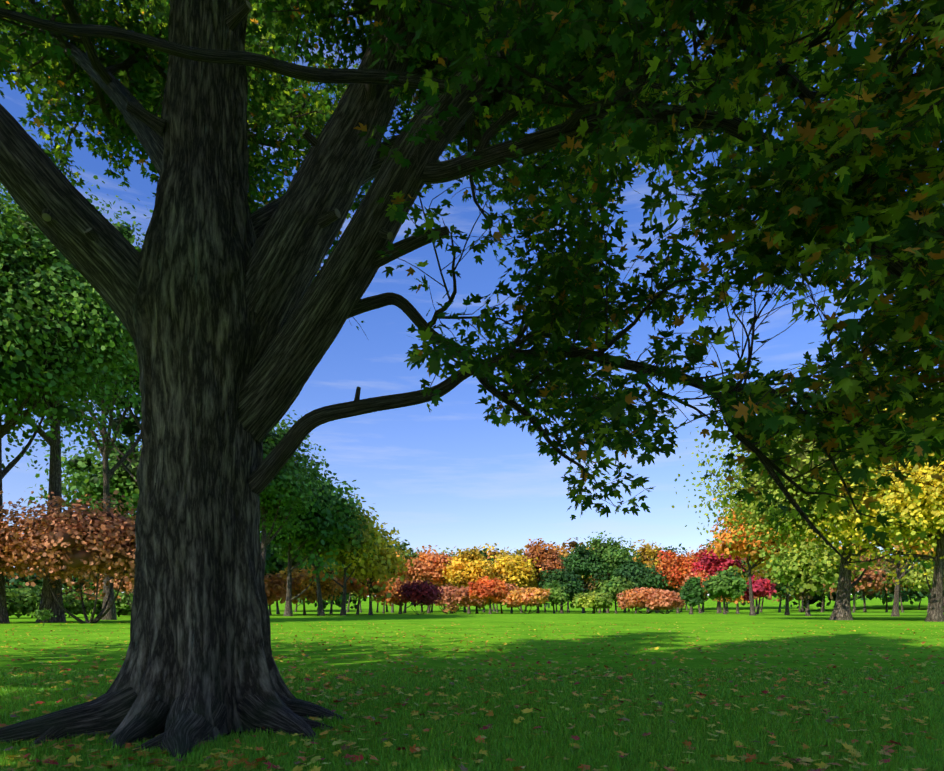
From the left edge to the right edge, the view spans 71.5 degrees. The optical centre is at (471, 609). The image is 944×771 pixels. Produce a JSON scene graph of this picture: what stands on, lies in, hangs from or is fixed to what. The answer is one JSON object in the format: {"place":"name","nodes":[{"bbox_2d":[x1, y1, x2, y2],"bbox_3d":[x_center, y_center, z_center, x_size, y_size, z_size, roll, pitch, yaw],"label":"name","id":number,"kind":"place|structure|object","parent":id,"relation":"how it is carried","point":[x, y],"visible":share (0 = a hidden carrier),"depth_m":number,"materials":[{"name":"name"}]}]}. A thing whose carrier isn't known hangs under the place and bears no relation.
{"place":"outdoors","nodes":[
{"label":"outdoors","id":0,"kind":"place"},
{"bbox_2d":[0,665,943,770],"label":"grass","id":1,"kind":"structure","parent":0,"point":[522,746],"depth_m":6.90,"materials":[{"name":"green plant"}]},
{"bbox_2d":[0,595,943,751],"bbox_3d":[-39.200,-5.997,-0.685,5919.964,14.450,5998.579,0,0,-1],"label":"lawn","id":2,"kind":"structure","parent":0,"point":[771,618],"depth_m":25.66,"materials":[{"name":"green plant"}]},
{"bbox_2d":[6,583,20,615],"bbox_3d":[-45.935,-1.041,58.840,8.750,3.978,10.755,0,0,-1],"label":"shrub","id":3,"kind":"object","parent":2,"relation":"on","point":[8,605],"visible":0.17,"depth_m":60.43,"materials":[{"name":"green plant"}]},
{"bbox_2d":[5,582,38,617],"bbox_3d":[-44.888,-1.054,60.925,8.558,4.018,8.628,0,0,-1],"label":"shrub","id":4,"kind":"object","parent":2,"relation":"on","point":[17,608],"visible":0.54,"depth_m":61.53,"materials":[{"name":"green plant"}]},
{"bbox_2d":[5,566,38,591],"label":"tree","id":5,"kind":"object","parent":2,"relation":"on","point":[16,581],"visible":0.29,"depth_m":276.25,"materials":[{"name":"green plant"}]},
{"bbox_2d":[0,506,52,586],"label":"shrub","id":6,"kind":"object","parent":2,"relation":"on","point":[5,554],"visible":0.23,"depth_m":38.81,"materials":[{"name":"brown plant"}]},
{"bbox_2d":[31,608,56,625],"bbox_3d":[-23.254,0.465,35.594,1.074,1.116,1.076,0,0,-1],"label":"shrub","id":7,"kind":"object","parent":2,"relation":"on","point":[43,615],"visible":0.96,"depth_m":35.40,"materials":[{"name":"green plant"}]},
{"bbox_2d":[9,584,80,617],"bbox_3d":[-43.536,-0.839,65.337,7.958,3.580,7.378,0,0,-1],"label":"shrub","id":8,"kind":"object","parent":2,"relation":"on","point":[36,591],"visible":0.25,"depth_m":63.88,"materials":[{"name":"green plant"}]},
{"bbox_2d":[0,233,96,468],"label":"tree","id":9,"kind":"object","parent":2,"relation":"on","point":[11,373],"visible":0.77,"depth_m":36.48,"materials":[{"name":"green plant"}]},
{"bbox_2d":[10,567,92,592],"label":"tree","id":10,"kind":"object","parent":2,"relation":"on","point":[40,582],"visible":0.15,"depth_m":281.45,"materials":[{"name":"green plant"}]},
{"bbox_2d":[28,570,102,593],"bbox_3d":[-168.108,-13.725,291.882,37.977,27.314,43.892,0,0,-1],"label":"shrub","id":11,"kind":"object","parent":2,"relation":"on","point":[75,579],"visible":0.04,"depth_m":279.41,"materials":[{"name":"brown plant"}]},
{"bbox_2d":[0,488,137,622],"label":"shrub","id":12,"kind":"object","parent":2,"relation":"on","point":[77,543],"visible":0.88,"depth_m":37.78,"materials":[{"name":"brown plant"}]},
{"bbox_2d":[0,182,141,623],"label":"tree","id":13,"kind":"object","parent":2,"relation":"on","point":[46,294],"visible":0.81,"depth_m":37.48,"materials":[{"name":"green plant"}]},
{"bbox_2d":[0,123,143,622],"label":"tree","id":14,"kind":"object","parent":2,"relation":"on","point":[48,601],"visible":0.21,"depth_m":41.17,"materials":[{"name":"green plant"}]},
{"bbox_2d":[5,177,152,619],"bbox_3d":[-28.744,-15.382,51.688,16.615,32.663,16.457,0,0,-1],"label":"tree","id":15,"kind":"object","parent":2,"relation":"on","point":[105,450],"depth_m":51.40,"materials":[{"name":"green plant"}]},
{"bbox_2d":[62,587,102,616],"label":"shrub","id":16,"kind":"object","parent":2,"relation":"on","point":[76,605],"visible":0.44,"depth_m":68.61,"materials":[{"name":"green plant"}]},
{"bbox_2d":[24,425,141,592],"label":"tree","id":17,"kind":"object","parent":2,"relation":"on","point":[122,481],"visible":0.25,"depth_m":76.20,"materials":[{"name":"green plant"}]},
{"bbox_2d":[63,367,141,481],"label":"tree","id":18,"kind":"object","parent":2,"relation":"on","point":[128,427],"visible":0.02,"depth_m":75.17,"materials":[{"name":"green plant"}]},
{"bbox_2d":[76,571,133,608],"bbox_3d":[-29.664,-2.769,59.615,10.551,7.524,9.346,0,0,-1],"label":"tree","id":19,"kind":"object","parent":2,"relation":"on","point":[126,586],"visible":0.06,"depth_m":57.85,"materials":[{"name":"brown plant"}]},
{"bbox_2d":[89,589,133,616],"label":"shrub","id":20,"kind":"object","parent":2,"relation":"on","point":[122,608],"visible":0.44,"depth_m":72.03,"materials":[{"name":"green plant"}]},
{"bbox_2d":[260,537,281,574],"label":"tree","id":21,"kind":"object","parent":2,"relation":"on","point":[268,556],"visible":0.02,"depth_m":111.32,"materials":[{"name":"green plant"}]},
{"bbox_2d":[264,573,300,614],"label":"tree","id":22,"kind":"object","parent":2,"relation":"on","point":[275,588],"visible":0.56,"depth_m":93.72,"materials":[{"name":"brown plant"}]},
{"bbox_2d":[264,544,313,613],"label":"tree","id":23,"kind":"object","parent":2,"relation":"on","point":[280,565],"visible":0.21,"depth_m":115.11,"materials":[{"name":"green plant"}]},
{"bbox_2d":[259,410,332,574],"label":"tree","id":24,"kind":"object","parent":2,"relation":"on","point":[280,493],"visible":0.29,"depth_m":69.00,"materials":[{"name":"green plant"}]},
{"bbox_2d":[266,565,342,614],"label":"tree","id":25,"kind":"object","parent":2,"relation":"on","point":[304,577],"visible":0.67,"depth_m":99.15,"materials":[{"name":"brown plant"}]},
{"bbox_2d":[259,454,360,615],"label":"tree","id":26,"kind":"object","parent":2,"relation":"on","point":[311,518],"visible":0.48,"depth_m":81.83,"materials":[{"name":"green plant"}]},
{"bbox_2d":[306,557,335,613],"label":"tree","id":27,"kind":"object","parent":2,"relation":"on","point":[325,565],"visible":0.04,"depth_m":121.79,"materials":[{"name":"green plant"}]},
{"bbox_2d":[275,480,375,615],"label":"tree","id":28,"kind":"object","parent":2,"relation":"on","point":[319,547],"visible":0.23,"depth_m":85.61,"materials":[{"name":"green plant"}]},
{"bbox_2d":[298,589,365,608],"bbox_3d":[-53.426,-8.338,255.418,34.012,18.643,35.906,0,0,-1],"label":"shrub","id":29,"kind":"object","parent":2,"relation":"on","point":[337,602],"visible":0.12,"depth_m":258.49,"materials":[{"name":"green plant"}]},
{"bbox_2d":[298,487,385,615],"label":"tree","id":30,"kind":"object","parent":2,"relation":"on","point":[355,559],"visible":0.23,"depth_m":90.29,"materials":[{"name":"green plant"}]},
{"bbox_2d":[346,592,357,611],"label":"tree","id":31,"kind":"object","parent":2,"relation":"on","point":[353,594],"depth_m":215.20,"materials":[{"name":"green plant"}]},
{"bbox_2d":[351,593,363,612],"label":"tree","id":32,"kind":"object","parent":2,"relation":"on","point":[360,600],"depth_m":197.41,"materials":[{"name":"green plant"}]},
{"bbox_2d":[329,564,396,613],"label":"tree","id":33,"kind":"object","parent":2,"relation":"on","point":[352,587],"visible":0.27,"depth_m":111.98,"materials":[{"name":"orange plant"}]},
{"bbox_2d":[329,522,413,614],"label":"tree","id":34,"kind":"object","parent":2,"relation":"on","point":[385,563],"visible":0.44,"depth_m":98.23,"materials":[{"name":"green plant"}]},
{"bbox_2d":[373,575,422,613],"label":"tree","id":35,"kind":"object","parent":2,"relation":"on","point":[398,583],"visible":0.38,"depth_m":129.03,"materials":[{"name":"orange plant"}]},
{"bbox_2d":[382,551,413,612],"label":"tree","id":36,"kind":"object","parent":2,"relation":"on","point":[400,574],"visible":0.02,"depth_m":148.79,"materials":[{"name":"orange plant"}]},
{"bbox_2d":[383,538,421,612],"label":"tree","id":37,"kind":"object","parent":2,"relation":"on","point":[403,545],"visible":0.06,"depth_m":185.33,"materials":[{"name":"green plant"}]},
{"bbox_2d":[403,559,422,612],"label":"tree","id":38,"kind":"object","parent":2,"relation":"on","point":[405,605],"visible":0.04,"depth_m":157.78,"materials":[{"name":"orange plant"}]},
{"bbox_2d":[394,580,443,614],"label":"shrub","id":39,"kind":"object","parent":2,"relation":"on","point":[424,593],"visible":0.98,"depth_m":103.13,"materials":[{"name":"purple plant"}]},
{"bbox_2d":[406,545,437,612],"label":"tree","id":40,"kind":"object","parent":2,"relation":"on","point":[418,557],"visible":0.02,"depth_m":194.83,"materials":[{"name":"orange plant"}]},
{"bbox_2d":[404,549,454,612],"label":"tree","id":41,"kind":"object","parent":2,"relation":"on","point":[428,566],"visible":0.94,"depth_m":146.44,"materials":[{"name":"orange plant"}]},
{"bbox_2d":[428,578,463,612],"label":"tree","id":42,"kind":"object","parent":2,"relation":"on","point":[448,585],"visible":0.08,"depth_m":152.30,"materials":[{"name":"orange plant"}]},
{"bbox_2d":[438,547,458,612],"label":"tree","id":43,"kind":"object","parent":2,"relation":"on","point":[451,559],"visible":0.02,"depth_m":194.18,"materials":[{"name":"plant"}]},
{"bbox_2d":[425,583,485,613],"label":"shrub","id":44,"kind":"object","parent":2,"relation":"on","point":[452,597],"visible":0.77,"depth_m":131.63,"materials":[{"name":"orange plant"}]},
{"bbox_2d":[441,546,494,613],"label":"tree","id":45,"kind":"object","parent":2,"relation":"on","point":[466,567],"visible":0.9,"depth_m":143.19,"materials":[{"name":"yellow plant"}]},
{"bbox_2d":[448,550,493,611],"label":"tree","id":46,"kind":"object","parent":2,"relation":"on","point":[486,555],"depth_m":207.07,"materials":[{"name":"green plant"}]},
{"bbox_2d":[0,0,943,759],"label":"maple","id":47,"kind":"object","parent":2,"relation":"on","point":[860,230],"depth_m":6.35,"materials":[{"name":"green plant"}]},
{"bbox_2d":[0,621,943,770],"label":"fallen leaves","id":48,"kind":"object","parent":2,"relation":"on","point":[413,749],"visible":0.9,"depth_m":8.05,"materials":[{"name":"brown plant"}]},
{"bbox_2d":[454,547,498,611],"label":"tree","id":49,"kind":"object","parent":2,"relation":"on","point":[484,549],"visible":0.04,"depth_m":284.77,"materials":[{"name":"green plant"}]},
{"bbox_2d":[468,599,496,613],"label":"tree","id":50,"kind":"object","parent":2,"relation":"on","point":[482,606],"visible":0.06,"depth_m":138.63,"materials":[{"name":"green plant"}]},
{"bbox_2d":[465,543,506,611],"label":"tree","id":51,"kind":"object","parent":2,"relation":"on","point":[489,553],"visible":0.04,"depth_m":220.39,"materials":[{"name":"yellow plant"}]},
{"bbox_2d":[467,576,509,613],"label":"tree","id":52,"kind":"object","parent":2,"relation":"on","point":[485,588],"visible":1,"depth_m":125.57,"materials":[{"name":"orange plant"}]},
{"bbox_2d":[493,583,517,613],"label":"tree","id":53,"kind":"object","parent":2,"relation":"on","point":[510,586],"visible":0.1,"depth_m":141.15,"materials":[{"name":"orange plant"}]},
{"bbox_2d":[490,554,540,612],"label":"tree","id":54,"kind":"object","parent":2,"relation":"on","point":[518,570],"visible":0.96,"depth_m":148.86,"materials":[{"name":"yellow plant"}]},
{"bbox_2d":[488,545,544,612],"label":"tree","id":55,"kind":"object","parent":2,"relation":"on","point":[519,552],"visible":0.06,"depth_m":184.65,"materials":[{"name":"yellow plant"}]},
{"bbox_2d":[502,586,550,613],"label":"shrub","id":56,"kind":"object","parent":2,"relation":"on","point":[529,596],"visible":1,"depth_m":135.44,"materials":[{"name":"orange plant"}]},
{"bbox_2d":[522,538,564,612],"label":"tree","id":57,"kind":"object","parent":2,"relation":"on","point":[548,559],"visible":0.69,"depth_m":154.83,"materials":[{"name":"orange plant"}]},
{"bbox_2d":[542,580,568,613],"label":"tree","id":58,"kind":"object","parent":2,"relation":"on","point":[558,594],"visible":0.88,"depth_m":140.71,"materials":[{"name":"green plant"}]},
{"bbox_2d":[526,580,591,611],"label":"tree","id":59,"kind":"object","parent":2,"relation":"on","point":[547,605],"visible":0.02,"depth_m":271.64,"materials":[{"name":"green plant"}]},
{"bbox_2d":[537,569,584,612],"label":"tree","id":60,"kind":"object","parent":2,"relation":"on","point":[569,582],"visible":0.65,"depth_m":147.09,"materials":[{"name":"green plant"}]},
{"bbox_2d":[547,537,599,612],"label":"tree","id":61,"kind":"object","parent":2,"relation":"on","point":[566,551],"visible":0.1,"depth_m":187.68,"materials":[{"name":"orange plant"}]},
{"bbox_2d":[558,544,610,612],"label":"tree","id":62,"kind":"object","parent":2,"relation":"on","point":[586,563],"visible":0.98,"depth_m":164.78,"materials":[{"name":"green plant"}]},
{"bbox_2d":[572,590,612,613],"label":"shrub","id":63,"kind":"object","parent":2,"relation":"on","point":[593,600],"visible":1,"depth_m":137.80,"materials":[{"name":"green plant"}]},
{"bbox_2d":[570,586,617,611],"bbox_3d":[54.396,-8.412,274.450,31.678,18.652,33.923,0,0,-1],"label":"bush","id":64,"kind":"object","parent":2,"relation":"on","point":[571,604],"depth_m":276.06,"materials":[{"name":"green plant"}]},
{"bbox_2d":[580,572,611,612],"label":"tree","id":65,"kind":"object","parent":2,"relation":"on","point":[595,587],"visible":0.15,"depth_m":185.90,"materials":[{"name":"green plant"}]},
{"bbox_2d":[585,541,627,612],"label":"tree","id":66,"kind":"object","parent":2,"relation":"on","point":[604,610],"depth_m":203.70,"materials":[{"name":"orange plant"}]},
{"bbox_2d":[582,531,639,612],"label":"tree","id":67,"kind":"object","parent":2,"relation":"on","point":[611,550],"visible":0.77,"depth_m":169.40,"materials":[{"name":"green plant"}]},
{"bbox_2d":[593,576,634,612],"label":"tree","id":68,"kind":"object","parent":2,"relation":"on","point":[615,586],"visible":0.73,"depth_m":147.99,"materials":[{"name":"green plant"}]},
{"bbox_2d":[611,558,671,612],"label":"tree","id":69,"kind":"object","parent":2,"relation":"on","point":[640,575],"visible":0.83,"depth_m":156.23,"materials":[{"name":"green plant"}]},
{"bbox_2d":[616,587,672,613],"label":"shrub","id":70,"kind":"object","parent":2,"relation":"on","point":[633,598],"visible":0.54,"depth_m":138.15,"materials":[{"name":"orange plant"}]},
{"bbox_2d":[630,539,668,611],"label":"tree","id":71,"kind":"object","parent":2,"relation":"on","point":[649,551],"visible":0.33,"depth_m":208.16,"materials":[{"name":"yellow plant"}]},
{"bbox_2d":[627,544,686,611],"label":"tree","id":72,"kind":"object","parent":2,"relation":"on","point":[673,549],"visible":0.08,"depth_m":210.86,"materials":[{"name":"orange plant"}]},
{"bbox_2d":[644,590,685,613],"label":"shrub","id":73,"kind":"object","parent":2,"relation":"on","point":[665,599],"visible":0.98,"depth_m":133.36,"materials":[{"name":"orange plant"}]},
{"bbox_2d":[648,567,681,612],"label":"tree","id":74,"kind":"object","parent":2,"relation":"on","point":[670,588],"visible":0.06,"depth_m":161.40,"materials":[{"name":"green plant"}]},
{"bbox_2d":[638,590,707,611],"bbox_3d":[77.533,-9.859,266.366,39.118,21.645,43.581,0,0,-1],"label":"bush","id":75,"kind":"object","parent":2,"relation":"on","point":[686,602],"visible":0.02,"depth_m":255.34,"materials":[{"name":"green plant"}]},
{"bbox_2d":[652,550,701,612],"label":"tree","id":76,"kind":"object","parent":2,"relation":"on","point":[676,568],"visible":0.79,"depth_m":156.07,"materials":[{"name":"orange plant"}]},
{"bbox_2d":[680,577,705,613],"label":"tree","id":77,"kind":"object","parent":2,"relation":"on","point":[692,591],"visible":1,"depth_m":119.37,"materials":[{"name":"green plant"}]},
{"bbox_2d":[682,544,710,611],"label":"tree","id":78,"kind":"object","parent":2,"relation":"on","point":[694,553],"visible":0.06,"depth_m":224.56,"materials":[{"name":"orange plant"}]},
{"bbox_2d":[678,568,715,612],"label":"tree","id":79,"kind":"object","parent":2,"relation":"on","point":[701,575],"visible":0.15,"depth_m":149.61,"materials":[{"name":"orange plant"}]},
{"bbox_2d":[689,546,745,612],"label":"tree","id":80,"kind":"object","parent":2,"relation":"on","point":[713,564],"visible":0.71,"depth_m":148.02,"materials":[{"name":"red plant"}]},
{"bbox_2d":[697,539,747,612],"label":"tree","id":81,"kind":"object","parent":2,"relation":"on","point":[743,573],"depth_m":185.14,"materials":[{"name":"green plant"}]},
{"bbox_2d":[701,566,748,613],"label":"tree","id":82,"kind":"object","parent":2,"relation":"on","point":[727,583],"visible":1,"depth_m":116.54,"materials":[{"name":"green plant"}]},
{"bbox_2d":[712,582,758,613],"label":"tree","id":83,"kind":"object","parent":2,"relation":"on","point":[736,600],"visible":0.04,"depth_m":140.28,"materials":[{"name":"orange plant"}]},
{"bbox_2d":[706,498,807,615],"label":"tree","id":84,"kind":"object","parent":2,"relation":"on","point":[738,548],"visible":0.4,"depth_m":91.70,"materials":[{"name":"orange plant"}]},
{"bbox_2d":[742,573,776,613],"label":"tree","id":85,"kind":"object","parent":2,"relation":"on","point":[762,587],"visible":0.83,"depth_m":120.72,"materials":[{"name":"red plant"}]},
{"bbox_2d":[741,558,779,605],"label":"tree","id":86,"kind":"object","parent":2,"relation":"on","point":[744,603],"visible":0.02,"depth_m":192.01,"materials":[{"name":"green plant"}]},
{"bbox_2d":[760,584,792,611],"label":"tree","id":87,"kind":"object","parent":2,"relation":"on","point":[773,593],"visible":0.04,"depth_m":224.69,"materials":[{"name":"green plant"}]},
{"bbox_2d":[762,577,802,612],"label":"tree","id":88,"kind":"object","parent":2,"relation":"on","point":[781,589],"visible":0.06,"depth_m":200.76,"materials":[{"name":"green plant"}]},
{"bbox_2d":[751,535,831,614],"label":"tree","id":89,"kind":"object","parent":2,"relation":"on","point":[787,612],"depth_m":98.30,"materials":[{"name":"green plant"}]},
{"bbox_2d":[801,591,803,611],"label":"tree","id":90,"kind":"object","parent":2,"relation":"on","point":[802,607],"depth_m":225.53,"materials":[{"name":"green plant"}]},
{"bbox_2d":[672,367,942,619],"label":"tree","id":91,"kind":"object","parent":2,"relation":"on","point":[842,608],"visible":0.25,"depth_m":49.54,"materials":[{"name":"green plant"}]},
{"bbox_2d":[765,586,852,611],"bbox_3d":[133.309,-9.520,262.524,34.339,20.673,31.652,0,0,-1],"label":"bush","id":92,"kind":"object","parent":2,"relation":"on","point":[798,597],"visible":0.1,"depth_m":263.13,"materials":[{"name":"green plant"}]},
{"bbox_2d":[760,538,873,615],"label":"tree","id":93,"kind":"object","parent":2,"relation":"on","point":[811,578],"visible":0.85,"depth_m":82.86,"materials":[{"name":"green plant"}]},
{"bbox_2d":[778,589,867,610],"bbox_3d":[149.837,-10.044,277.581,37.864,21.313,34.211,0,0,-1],"label":"bush","id":94,"kind":"object","parent":2,"relation":"on","point":[816,597],"visible":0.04,"depth_m":276.86,"materials":[{"name":"green plant"}]},
{"bbox_2d":[792,558,858,611],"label":"tree","id":95,"kind":"object","parent":2,"relation":"on","point":[823,589],"depth_m":208.34,"materials":[{"name":"green plant"}]},
{"bbox_2d":[749,355,943,621],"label":"tree","id":96,"kind":"object","parent":2,"relation":"on","point":[932,488],"visible":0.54,"depth_m":43.50,"materials":[{"name":"yellow plant"}]},
{"bbox_2d":[823,556,894,612],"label":"tree","id":97,"kind":"object","parent":2,"relation":"on","point":[870,575],"visible":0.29,"depth_m":193.86,"materials":[{"name":"orange plant"}]},
{"bbox_2d":[852,547,882,611],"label":"tree","id":98,"kind":"object","parent":2,"relation":"on","point":[864,602],"visible":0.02,"depth_m":224.59,"materials":[{"name":"green plant"}]},
{"bbox_2d":[853,548,892,608],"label":"tree","id":99,"kind":"object","parent":2,"relation":"on","point":[872,589],"depth_m":280.46,"materials":[{"name":"green plant"}]},
{"bbox_2d":[829,532,936,616],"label":"tree","id":100,"kind":"object","parent":2,"relation":"on","point":[895,611],"visible":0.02,"depth_m":78.35,"materials":[{"name":"yellow plant"}]},
{"bbox_2d":[862,558,907,611],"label":"tree","id":101,"kind":"object","parent":2,"relation":"on","point":[887,598],"visible":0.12,"depth_m":223.94,"materials":[{"name":"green plant"}]},
{"bbox_2d":[856,561,919,601],"bbox_3d":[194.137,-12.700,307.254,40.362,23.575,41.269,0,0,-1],"label":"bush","id":102,"kind":"object","parent":2,"relation":"on","point":[867,596],"visible":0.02,"depth_m":302.48,"materials":[{"name":"green plant"}]},
{"bbox_2d":[874,543,934,573],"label":"tree","id":103,"kind":"object","parent":2,"relation":"on","point":[915,560],"visible":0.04,"depth_m":115.67,"materials":[{"name":"green plant"}]},
{"bbox_2d":[868,587,943,609],"bbox_3d":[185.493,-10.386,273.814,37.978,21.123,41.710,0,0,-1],"label":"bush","id":104,"kind":"object","parent":2,"relation":"on","point":[904,598],"visible":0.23,"depth_m":270.98,"materials":[{"name":"green plant"}]},
{"bbox_2d":[875,553,943,611],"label":"tree","id":105,"kind":"object","parent":2,"relation":"on","point":[890,568],"visible":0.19,"depth_m":208.17,"materials":[{"name":"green plant"}]},
{"bbox_2d":[900,561,943,612],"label":"tree","id":106,"kind":"object","parent":2,"relation":"on","point":[916,574],"visible":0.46,"depth_m":187.77,"materials":[{"name":"green plant"}]},
{"bbox_2d":[0,0,943,596],"label":"sky","id":107,"kind":"structure","parent":0,"point":[444,476],"materials":[{"name":"blue"}]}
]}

